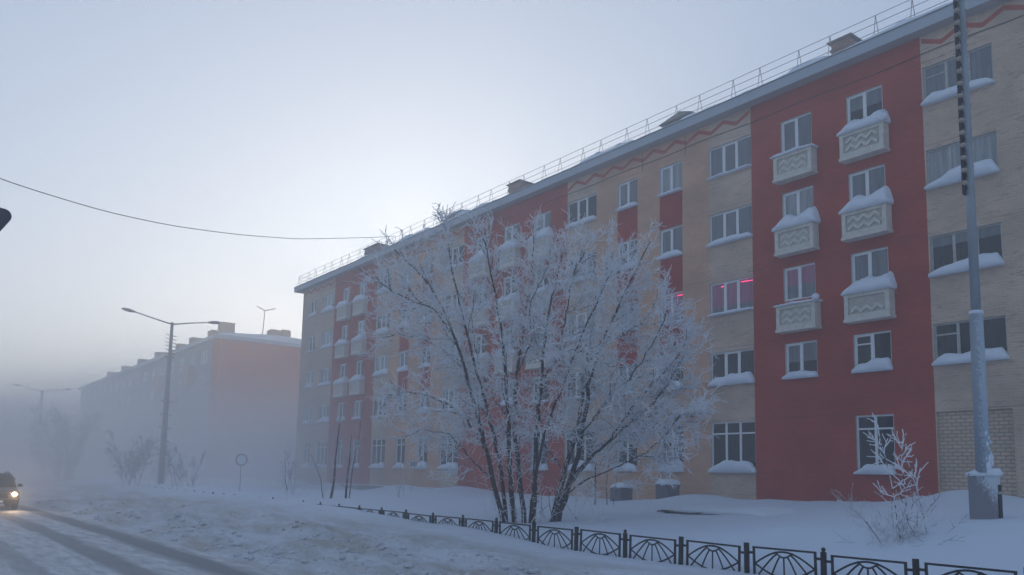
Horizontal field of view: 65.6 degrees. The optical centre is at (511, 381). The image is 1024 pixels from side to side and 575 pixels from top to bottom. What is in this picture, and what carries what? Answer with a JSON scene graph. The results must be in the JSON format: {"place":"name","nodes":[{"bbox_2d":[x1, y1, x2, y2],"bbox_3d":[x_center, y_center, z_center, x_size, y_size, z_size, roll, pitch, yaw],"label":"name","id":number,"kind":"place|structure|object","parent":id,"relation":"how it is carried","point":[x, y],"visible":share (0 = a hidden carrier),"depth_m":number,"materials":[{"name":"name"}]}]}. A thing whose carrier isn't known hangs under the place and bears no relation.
{"place":"outdoors","nodes":[
{"label":"outdoors","id":0,"kind":"place"},
{"bbox_2d":[0,505,278,574],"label":"road","id":1,"kind":"structure","parent":0,"point":[37,541],"depth_m":18.73,"materials":[{"name":"white snow"}]},
{"bbox_2d":[0,208,11,230],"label":"give way sign","id":2,"kind":"object","parent":1,"relation":"on","point":[5,216],"visible":1,"depth_m":6.03,"materials":[{"name":"grey metal"}]},
{"bbox_2d":[0,472,22,508],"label":"car","id":3,"kind":"object","parent":1,"relation":"on","point":[9,493],"visible":1,"depth_m":35.73,"materials":[{"name":"paint"}]},
{"bbox_2d":[0,178,391,238],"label":"span wire","id":4,"kind":"object","parent":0,"point":[172,225],"visible":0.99,"depth_m":32.23,"materials":[{"name":"grey metal"}]},
{"bbox_2d":[0,0,952,466],"label":"sky","id":5,"kind":"structure","parent":0,"point":[306,120],"materials":[{"name":"blue"}]},
{"bbox_2d":[0,466,1023,574],"bbox_3d":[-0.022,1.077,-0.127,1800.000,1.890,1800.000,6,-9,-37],"label":"snow ground","id":6,"kind":"structure","parent":0,"point":[994,543],"depth_m":19.66,"materials":[{"name":"white snow"}]},
{"bbox_2d":[13,384,70,473],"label":"street lamp","id":7,"kind":"object","parent":6,"relation":"on","point":[35,468],"visible":0.67,"depth_m":100.39,"materials":[{"name":"black metal"}]},
{"bbox_2d":[23,407,105,479],"bbox_3d":[-36.226,5.008,64.386,5.016,6.344,4.680,-2,-7,25],"label":"street tree","id":8,"kind":"object","parent":6,"relation":"on","point":[67,461],"visible":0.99,"depth_m":63.38,"materials":[{"name":"grey plant"}]},
{"bbox_2d":[104,429,158,484],"bbox_3d":[-24.092,4.893,50.378,3.238,3.766,2.663,5,-8,-29],"label":"street tree","id":9,"kind":"object","parent":6,"relation":"on","point":[132,472],"visible":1,"depth_m":50.34,"materials":[{"name":"grey plant"}]},
{"bbox_2d":[150,444,177,480],"bbox_3d":[-27.066,6.358,61.495,1.822,3.163,2.611,6,-9,-37],"label":"street tree","id":10,"kind":"object","parent":6,"relation":"on","point":[153,469],"visible":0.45,"depth_m":61.35,"materials":[{"name":"grey plant"}]},
{"bbox_2d":[121,308,220,483],"bbox_3d":[-23.499,1.369,54.088,6.508,12.071,0.440,6,-9,-37],"label":"street lamp","id":11,"kind":"object","parent":6,"relation":"on","point":[161,468],"visible":0.93,"depth_m":53.90,"materials":[{"name":"black metal"}]},
{"bbox_2d":[160,440,208,486],"bbox_3d":[-19.389,4.953,46.665,2.318,2.888,2.704,6,-9,-37],"label":"street tree","id":12,"kind":"object","parent":6,"relation":"on","point":[170,459],"visible":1,"depth_m":46.58,"materials":[{"name":"grey plant"}]},
{"bbox_2d":[74,306,300,479],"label":"apartment building","id":13,"kind":"structure","parent":6,"relation":"on","point":[232,395],"depth_m":93.50,"materials":[{"name":"brick"}]},
{"bbox_2d":[194,448,199,462],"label":"window","id":14,"kind":"structure","parent":13,"relation":"in","point":[197,450],"depth_m":91.88,"materials":[{"name":"white glass"}]},
{"bbox_2d":[199,376,204,388],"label":"window","id":15,"kind":"structure","parent":13,"relation":"in","point":[202,379],"depth_m":92.89,"materials":[{"name":"white"}]},
{"bbox_2d":[201,351,206,364],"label":"window","id":16,"kind":"structure","parent":13,"relation":"in","point":[204,354],"depth_m":93.19,"materials":[{"name":"white glass"}]},
{"bbox_2d":[235,454,247,490],"bbox_3d":[-13.679,4.808,40.043,0.600,2.286,0.068,5,-8,-30],"label":"traffic sign","id":17,"kind":"object","parent":6,"relation":"on","point":[241,459],"visible":0.95,"depth_m":40.09,"materials":[{"name":"grey metal"}]},
{"bbox_2d":[279,446,298,494],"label":"sapling","id":18,"kind":"object","parent":6,"relation":"on","point":[292,468],"visible":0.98,"depth_m":36.48,"materials":[{"name":"grey plant"}]},
{"bbox_2d":[310,412,343,498],"bbox_3d":[-7.487,3.122,32.425,1.434,3.710,0.672,-1,-7,16],"label":"sapling","id":19,"kind":"object","parent":6,"relation":"on","point":[334,474],"visible":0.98,"depth_m":32.26,"materials":[{"name":"brown plant"}]},
{"bbox_2d":[343,406,363,497],"bbox_3d":[-6.511,2.957,32.628,0.885,4.105,0.839,6,-9,-37],"label":"sapling","id":20,"kind":"object","parent":6,"relation":"on","point":[348,469],"visible":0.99,"depth_m":32.47,"materials":[{"name":"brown plant"}]},
{"bbox_2d":[395,460,407,496],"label":"sapling","id":21,"kind":"object","parent":6,"relation":"on","point":[402,479],"visible":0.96,"depth_m":34.04,"materials":[{"name":"grey plant"}]},
{"bbox_2d":[408,459,416,489],"bbox_3d":[-5.339,5.194,42.326,0.520,2.050,0.072,4,-7,-26],"label":"traffic sign","id":22,"kind":"object","parent":6,"relation":"on","point":[412,463],"visible":1,"depth_m":42.37,"materials":[{"name":"grey metal"}]},
{"bbox_2d":[345,202,728,523],"bbox_3d":[0.477,-0.887,22.741,10.946,10.412,7.402,1,-7,1],"label":"frosted tree","id":23,"kind":"object","parent":6,"relation":"on","point":[633,415],"visible":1,"depth_m":22.17,"materials":[{"name":"white plant"}]},
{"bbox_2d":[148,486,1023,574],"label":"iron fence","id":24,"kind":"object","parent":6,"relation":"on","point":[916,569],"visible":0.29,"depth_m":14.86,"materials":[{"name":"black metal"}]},
{"bbox_2d":[590,407,618,504],"bbox_3d":[3.338,2.621,28.621,1.231,4.045,0.739,3,-7,-14],"label":"sapling","id":25,"kind":"object","parent":6,"relation":"on","point":[601,478],"visible":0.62,"depth_m":28.35,"materials":[{"name":"brown plant"}]},
{"bbox_2d":[609,482,633,500],"bbox_3d":[4.620,4.879,33.700,0.799,1.185,0.740,6,-9,-37],"label":"hatch box","id":26,"kind":"object","parent":6,"relation":"on","point":[623,491],"visible":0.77,"depth_m":33.48,"materials":[{"name":"grey concrete"}]},
{"bbox_2d":[294,0,1023,501],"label":"apartment building","id":27,"kind":"structure","parent":6,"relation":"on","point":[812,240],"depth_m":29.79,"materials":[{"name":"red brick"}]},
{"bbox_2d":[300,442,309,466],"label":"window","id":28,"kind":"structure","parent":27,"relation":"in","point":[306,444],"depth_m":63.14,"materials":[{"name":"white glass"}]},
{"bbox_2d":[302,407,310,423],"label":"window","id":29,"kind":"structure","parent":27,"relation":"in","point":[308,409],"depth_m":63.49,"materials":[{"name":"white glass"}]},
{"bbox_2d":[304,371,312,387],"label":"window","id":30,"kind":"structure","parent":27,"relation":"in","point":[310,374],"depth_m":63.80,"materials":[{"name":"white glass"}]},
{"bbox_2d":[305,335,314,352],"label":"window","id":31,"kind":"structure","parent":27,"relation":"in","point":[312,338],"depth_m":64.22,"materials":[{"name":"white glass"}]},
{"bbox_2d":[308,300,316,317],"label":"window","id":32,"kind":"structure","parent":27,"relation":"in","point":[314,303],"depth_m":64.49,"materials":[{"name":"white glass"}]},
{"bbox_2d":[312,441,327,467],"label":"window","id":33,"kind":"structure","parent":27,"relation":"in","point":[322,447],"depth_m":60.92,"materials":[{"name":"white"}]},
{"bbox_2d":[315,404,329,422],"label":"window","id":34,"kind":"structure","parent":27,"relation":"in","point":[323,415],"depth_m":61.22,"materials":[{"name":"white"}]},
{"bbox_2d":[317,367,330,385],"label":"window","id":35,"kind":"structure","parent":27,"relation":"in","point":[325,375],"depth_m":61.62,"materials":[{"name":"white glass"}]},
{"bbox_2d":[319,330,332,348],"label":"window","id":36,"kind":"structure","parent":27,"relation":"in","point":[327,337],"depth_m":61.90,"materials":[{"name":"white glass"}]},
{"bbox_2d":[320,293,334,312],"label":"window","id":37,"kind":"structure","parent":27,"relation":"in","point":[329,300],"depth_m":62.19,"materials":[{"name":"white glass"}]},
{"bbox_2d":[332,440,343,467],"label":"window","id":38,"kind":"structure","parent":27,"relation":"in","point":[339,461],"depth_m":58.39,"materials":[{"name":"white glass"}]},
{"bbox_2d":[336,402,344,420],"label":"window","id":39,"kind":"structure","parent":27,"relation":"in","point":[341,405],"depth_m":58.77,"materials":[{"name":"white"}]},
{"bbox_2d":[340,364,346,377],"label":"window","id":40,"kind":"structure","parent":27,"relation":"in","point":[344,366],"depth_m":59.19,"materials":[{"name":"white glass"}]},
{"bbox_2d":[342,325,348,339],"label":"window","id":41,"kind":"structure","parent":27,"relation":"in","point":[345,328],"depth_m":59.51,"materials":[{"name":"white glass"}]},
{"bbox_2d":[344,287,350,301],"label":"window","id":42,"kind":"structure","parent":27,"relation":"in","point":[347,291],"depth_m":59.87,"materials":[{"name":"white glass"}]},
{"bbox_2d":[349,440,359,467],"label":"window","id":43,"kind":"structure","parent":27,"relation":"in","point":[357,458],"depth_m":56.30,"materials":[{"name":"white glass"}]},
{"bbox_2d":[351,400,361,419],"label":"window","id":44,"kind":"structure","parent":27,"relation":"in","point":[358,410],"depth_m":56.70,"materials":[{"name":"white glass"}]},
{"bbox_2d":[357,360,363,374],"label":"window","id":45,"kind":"structure","parent":27,"relation":"in","point":[360,364],"depth_m":57.10,"materials":[{"name":"white glass"}]},
{"bbox_2d":[368,439,384,467],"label":"window","id":46,"kind":"structure","parent":27,"relation":"in","point":[378,445],"depth_m":53.88,"materials":[{"name":"white glass"}]},
{"bbox_2d":[369,398,386,417],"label":"window","id":47,"kind":"structure","parent":27,"relation":"in","point":[376,404],"depth_m":54.46,"materials":[{"name":"white glass"}]},
{"bbox_2d":[372,355,388,375],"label":"window","id":48,"kind":"structure","parent":27,"relation":"in","point":[381,363],"depth_m":54.55,"materials":[{"name":"white glass"}]},
{"bbox_2d":[373,313,389,334],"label":"window","id":49,"kind":"structure","parent":27,"relation":"in","point":[384,326],"depth_m":54.93,"materials":[{"name":"white glass"}]},
{"bbox_2d":[375,271,391,294],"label":"window","id":50,"kind":"structure","parent":27,"relation":"in","point":[380,286],"depth_m":55.31,"materials":[{"name":"white glass"}]},
{"bbox_2d":[392,438,404,468],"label":"window","id":51,"kind":"structure","parent":27,"relation":"in","point":[400,453],"depth_m":51.48,"materials":[{"name":"white glass"}]},
{"bbox_2d":[394,394,406,415],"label":"window","id":52,"kind":"structure","parent":27,"relation":"in","point":[404,400],"depth_m":51.87,"materials":[{"name":"white glass"}]},
{"bbox_2d":[396,351,407,371],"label":"window","id":53,"kind":"structure","parent":27,"relation":"in","point":[403,357],"depth_m":52.18,"materials":[{"name":"white glass"}]},
{"bbox_2d":[397,308,409,328],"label":"window","id":54,"kind":"structure","parent":27,"relation":"in","point":[403,317],"depth_m":52.45,"materials":[{"name":"white glass"}]},
{"bbox_2d":[415,437,426,468],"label":"window","id":55,"kind":"structure","parent":27,"relation":"in","point":[422,463],"depth_m":49.24,"materials":[{"name":"white glass"}]},
{"bbox_2d":[416,391,428,413],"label":"window","id":56,"kind":"structure","parent":27,"relation":"in","point":[425,393],"depth_m":49.61,"materials":[{"name":"white glass"}]},
{"bbox_2d":[418,346,430,367],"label":"window","id":57,"kind":"structure","parent":27,"relation":"in","point":[425,364],"depth_m":49.97,"materials":[{"name":"white glass"}]},
{"bbox_2d":[420,301,431,322],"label":"window","id":58,"kind":"structure","parent":27,"relation":"in","point":[426,302],"depth_m":50.31,"materials":[{"name":"white"}]},
{"bbox_2d":[422,256,433,278],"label":"window","id":59,"kind":"structure","parent":27,"relation":"in","point":[426,263],"depth_m":50.67,"materials":[{"name":"white glass"}]},
{"bbox_2d":[436,435,458,468],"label":"window","id":60,"kind":"structure","parent":27,"relation":"in","point":[442,464],"depth_m":46.98,"materials":[{"name":"white glass"}]},
{"bbox_2d":[439,341,460,363],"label":"window","id":61,"kind":"structure","parent":27,"relation":"in","point":[454,350],"depth_m":47.78,"materials":[{"name":"white glass"}]},
{"bbox_2d":[442,388,459,410],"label":"window","id":62,"kind":"structure","parent":27,"relation":"in","point":[455,391],"depth_m":47.54,"materials":[{"name":"white glass"}]},
{"bbox_2d":[442,245,463,270],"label":"window","id":63,"kind":"structure","parent":27,"relation":"in","point":[460,248],"depth_m":48.23,"materials":[{"name":"white glass"}]},
{"bbox_2d":[444,291,462,316],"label":"window","id":64,"kind":"structure","parent":27,"relation":"in","point":[455,295],"depth_m":48.08,"materials":[{"name":"white glass"}]},
{"bbox_2d":[475,333,486,354],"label":"window","id":65,"kind":"structure","parent":27,"relation":"in","point":[483,348],"depth_m":45.41,"materials":[{"name":"white glass"}]},
{"bbox_2d":[477,235,488,251],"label":"window","id":66,"kind":"structure","parent":27,"relation":"in","point":[478,249],"depth_m":46.18,"materials":[{"name":"white glass"}]},
{"bbox_2d":[498,381,514,405],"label":"window","id":67,"kind":"structure","parent":27,"relation":"in","point":[503,401],"depth_m":42.91,"materials":[{"name":"white glass"}]},
{"bbox_2d":[503,328,515,348],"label":"window","id":68,"kind":"structure","parent":27,"relation":"in","point":[514,336],"depth_m":43.29,"materials":[{"name":"white glass"}]},
{"bbox_2d":[504,274,517,295],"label":"window","id":69,"kind":"structure","parent":27,"relation":"in","point":[507,278],"depth_m":43.86,"materials":[{"name":"white glass"}]},
{"bbox_2d":[505,223,518,240],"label":"window","id":70,"kind":"structure","parent":27,"relation":"in","point":[508,235],"depth_m":44.05,"materials":[{"name":"white glass"}]},
{"bbox_2d":[531,431,547,469],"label":"window","id":71,"kind":"structure","parent":27,"relation":"in","point":[540,434],"depth_m":40.27,"materials":[{"name":"white"}]},
{"bbox_2d":[530,376,548,402],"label":"window","id":72,"kind":"structure","parent":27,"relation":"in","point":[535,386],"depth_m":40.70,"materials":[{"name":"white glass"}]},
{"bbox_2d":[535,265,549,286],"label":"window","id":73,"kind":"structure","parent":27,"relation":"in","point":[545,280],"depth_m":41.48,"materials":[{"name":"white glass"}]},
{"bbox_2d":[536,211,550,232],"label":"window","id":74,"kind":"structure","parent":27,"relation":"in","point":[547,219],"depth_m":41.83,"materials":[{"name":"white glass"}]},
{"bbox_2d":[561,429,594,470],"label":"window","id":75,"kind":"structure","parent":27,"relation":"in","point":[588,468],"depth_m":37.98,"materials":[{"name":"white glass"}]},
{"bbox_2d":[562,311,595,341],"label":"window","id":76,"kind":"structure","parent":27,"relation":"in","point":[575,316],"depth_m":39.08,"materials":[{"name":"white glass"}]},
{"bbox_2d":[565,370,594,399],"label":"window","id":77,"kind":"structure","parent":27,"relation":"in","point":[580,373],"depth_m":38.74,"materials":[{"name":"white glass"}]},
{"bbox_2d":[565,251,595,284],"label":"window","id":78,"kind":"structure","parent":27,"relation":"in","point":[594,252],"depth_m":38.83,"materials":[{"name":"white glass"}]},
{"bbox_2d":[567,193,596,228],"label":"window","id":79,"kind":"structure","parent":27,"relation":"in","point":[587,206],"depth_m":39.46,"materials":[{"name":"white"}]},
{"bbox_2d":[613,427,636,471],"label":"window","id":80,"kind":"structure","parent":27,"relation":"in","point":[633,464],"depth_m":35.55,"materials":[{"name":"white glass"}]},
{"bbox_2d":[614,301,636,332],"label":"window","id":81,"kind":"structure","parent":27,"relation":"in","point":[635,301],"depth_m":36.29,"materials":[{"name":"white glass"}]},
{"bbox_2d":[615,178,637,211],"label":"window","id":82,"kind":"structure","parent":27,"relation":"in","point":[628,191],"depth_m":37.04,"materials":[{"name":"white glass"}]},
{"bbox_2d":[617,365,636,394],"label":"window","id":83,"kind":"structure","parent":27,"relation":"in","point":[621,373],"depth_m":36.07,"materials":[{"name":"white glass"}]},
{"bbox_2d":[617,239,636,271],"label":"window","id":84,"kind":"structure","parent":27,"relation":"in","point":[627,244],"depth_m":36.70,"materials":[{"name":"white glass"}]},
{"bbox_2d":[656,225,682,260],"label":"window","id":85,"kind":"structure","parent":27,"relation":"in","point":[671,239],"depth_m":34.66,"materials":[{"name":"white"}]},
{"bbox_2d":[656,161,682,197],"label":"window","id":86,"kind":"structure","parent":27,"relation":"in","point":[671,176],"depth_m":35.01,"materials":[{"name":"white"}]},
{"bbox_2d":[657,291,682,325],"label":"window","id":87,"kind":"structure","parent":27,"relation":"in","point":[680,296],"depth_m":34.26,"materials":[{"name":"white glass"}]},
{"bbox_2d":[657,424,683,471],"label":"window","id":88,"kind":"structure","parent":27,"relation":"in","point":[673,469],"depth_m":33.46,"materials":[{"name":"white"}]},
{"bbox_2d":[661,359,682,390],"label":"window","id":89,"kind":"structure","parent":27,"relation":"in","point":[678,375],"depth_m":33.69,"materials":[{"name":"white glass"}]},
{"bbox_2d":[706,135,751,180],"bbox_3d":[8.846,-9.133,32.500,0.363,1.358,2.140,6,-9,-37],"label":"window","id":90,"kind":"structure","parent":27,"relation":"in","point":[734,156],"depth_m":32.57,"materials":[{"name":"white glass"}]},
{"bbox_2d":[706,204,752,247],"bbox_3d":[8.784,-6.284,32.161,0.368,1.358,2.140,6,-9,-37],"label":"window","id":91,"kind":"structure","parent":27,"relation":"in","point":[736,224],"depth_m":32.21,"materials":[{"name":"white glass"}]},
{"bbox_2d":[707,276,753,316],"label":"window","id":92,"kind":"structure","parent":27,"relation":"in","point":[733,296],"depth_m":31.90,"materials":[{"name":"white glass"}]},
{"bbox_2d":[707,349,754,386],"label":"window","id":93,"kind":"structure","parent":27,"relation":"in","point":[733,367],"depth_m":31.47,"materials":[{"name":"white glass"}]},
{"bbox_2d":[708,421,755,472],"bbox_3d":[8.605,2.583,31.117,0.353,1.998,2.140,6,-9,-37],"label":"window","id":94,"kind":"structure","parent":27,"relation":"in","point":[734,452],"depth_m":31.15,"materials":[{"name":"white glass"}]},
{"bbox_2d":[782,112,811,151],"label":"window","id":95,"kind":"structure","parent":27,"relation":"in","point":[796,132],"depth_m":30.20,"materials":[{"name":"white glass"}]},
{"bbox_2d":[783,186,812,215],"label":"window","id":96,"kind":"structure","parent":27,"relation":"in","point":[795,203],"depth_m":29.89,"materials":[{"name":"white glass"}]},
{"bbox_2d":[781,340,817,379],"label":"window","id":97,"kind":"structure","parent":27,"relation":"in","point":[801,357],"depth_m":29.14,"materials":[{"name":"white glass"}]},
{"bbox_2d":[785,263,815,301],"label":"window","id":98,"kind":"structure","parent":27,"relation":"in","point":[799,280],"depth_m":29.53,"materials":[{"name":"white glass"}]},
{"bbox_2d":[847,85,882,122],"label":"window","id":99,"kind":"structure","parent":27,"relation":"in","point":[861,105],"depth_m":28.11,"materials":[{"name":"white glass"}]},
{"bbox_2d":[849,164,885,200],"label":"window","id":100,"kind":"structure","parent":27,"relation":"in","point":[866,182],"depth_m":27.78,"materials":[{"name":"white"}]},
{"bbox_2d":[852,247,888,282],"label":"window","id":101,"kind":"structure","parent":27,"relation":"in","point":[874,263],"depth_m":27.43,"materials":[{"name":"white glass"}]},
{"bbox_2d":[851,331,892,373],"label":"window","id":102,"kind":"structure","parent":27,"relation":"in","point":[873,353],"depth_m":27.00,"materials":[{"name":"white glass"}]},
{"bbox_2d":[853,414,896,474],"bbox_3d":[12.127,2.123,26.607,0.368,1.998,1.380,6,-9,-37],"label":"window","id":103,"kind":"structure","parent":27,"relation":"in","point":[885,422],"depth_m":26.69,"materials":[{"name":"white glass"}]},
{"bbox_2d":[920,43,994,106],"bbox_3d":[14.281,-9.841,25.565,0.353,1.358,2.180,6,-9,-37],"label":"window","id":104,"kind":"structure","parent":27,"relation":"in","point":[940,79],"depth_m":25.73,"materials":[{"name":"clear glass"}]},
{"bbox_2d":[924,131,999,190],"bbox_3d":[14.221,-6.991,25.227,0.357,1.358,2.180,6,-9,-37],"label":"window","id":105,"kind":"structure","parent":27,"relation":"in","point":[944,163],"depth_m":25.31,"materials":[{"name":"grey glass"}]},
{"bbox_2d":[928,223,1004,277],"bbox_3d":[14.160,-4.092,24.883,0.358,1.358,2.180,6,-9,-37],"label":"window","id":106,"kind":"structure","parent":27,"relation":"in","point":[949,252],"depth_m":25.00,"materials":[{"name":"grey glass"}]},
{"bbox_2d":[931,315,1009,365],"bbox_3d":[14.097,-1.233,24.543,0.366,1.358,2.180,6,-9,-37],"label":"window","id":107,"kind":"structure","parent":27,"relation":"in","point":[952,340],"depth_m":24.72,"materials":[{"name":"grey glass"}]},
{"bbox_2d":[654,478,680,498],"bbox_3d":[6.193,4.486,31.722,0.794,1.193,0.740,6,-9,-37],"label":"hatch box","id":108,"kind":"object","parent":6,"relation":"on","point":[665,490],"visible":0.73,"depth_m":31.53,"materials":[{"name":"grey concrete"}]},
{"bbox_2d":[657,505,796,515],"bbox_3d":[6.205,3.974,23.107,1.789,0.761,3.720,6,-9,-37],"label":"buried bench","id":109,"kind":"object","parent":6,"relation":"on","point":[736,510],"visible":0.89,"depth_m":22.41,"materials":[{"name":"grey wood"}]},
{"bbox_2d":[829,484,925,548],"bbox_3d":[6.294,2.369,13.774,1.549,1.206,0.951,-4,-8,35],"label":"frosted shrub","id":110,"kind":"object","parent":6,"relation":"on","point":[861,516],"visible":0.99,"depth_m":13.79,"materials":[{"name":"white plant"}]},
{"bbox_2d":[863,412,967,544],"bbox_3d":[7.124,1.774,14.071,1.563,2.338,1.853,-2,-8,26],"label":"frosted shrub","id":111,"kind":"object","parent":6,"relation":"on","point":[897,466],"visible":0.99,"depth_m":13.79,"materials":[{"name":"white plant"}]},
{"bbox_2d":[953,0,1002,518],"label":"street lamp","id":112,"kind":"object","parent":6,"relation":"on","point":[984,492],"visible":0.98,"depth_m":14.96,"materials":[{"name":"metal"}]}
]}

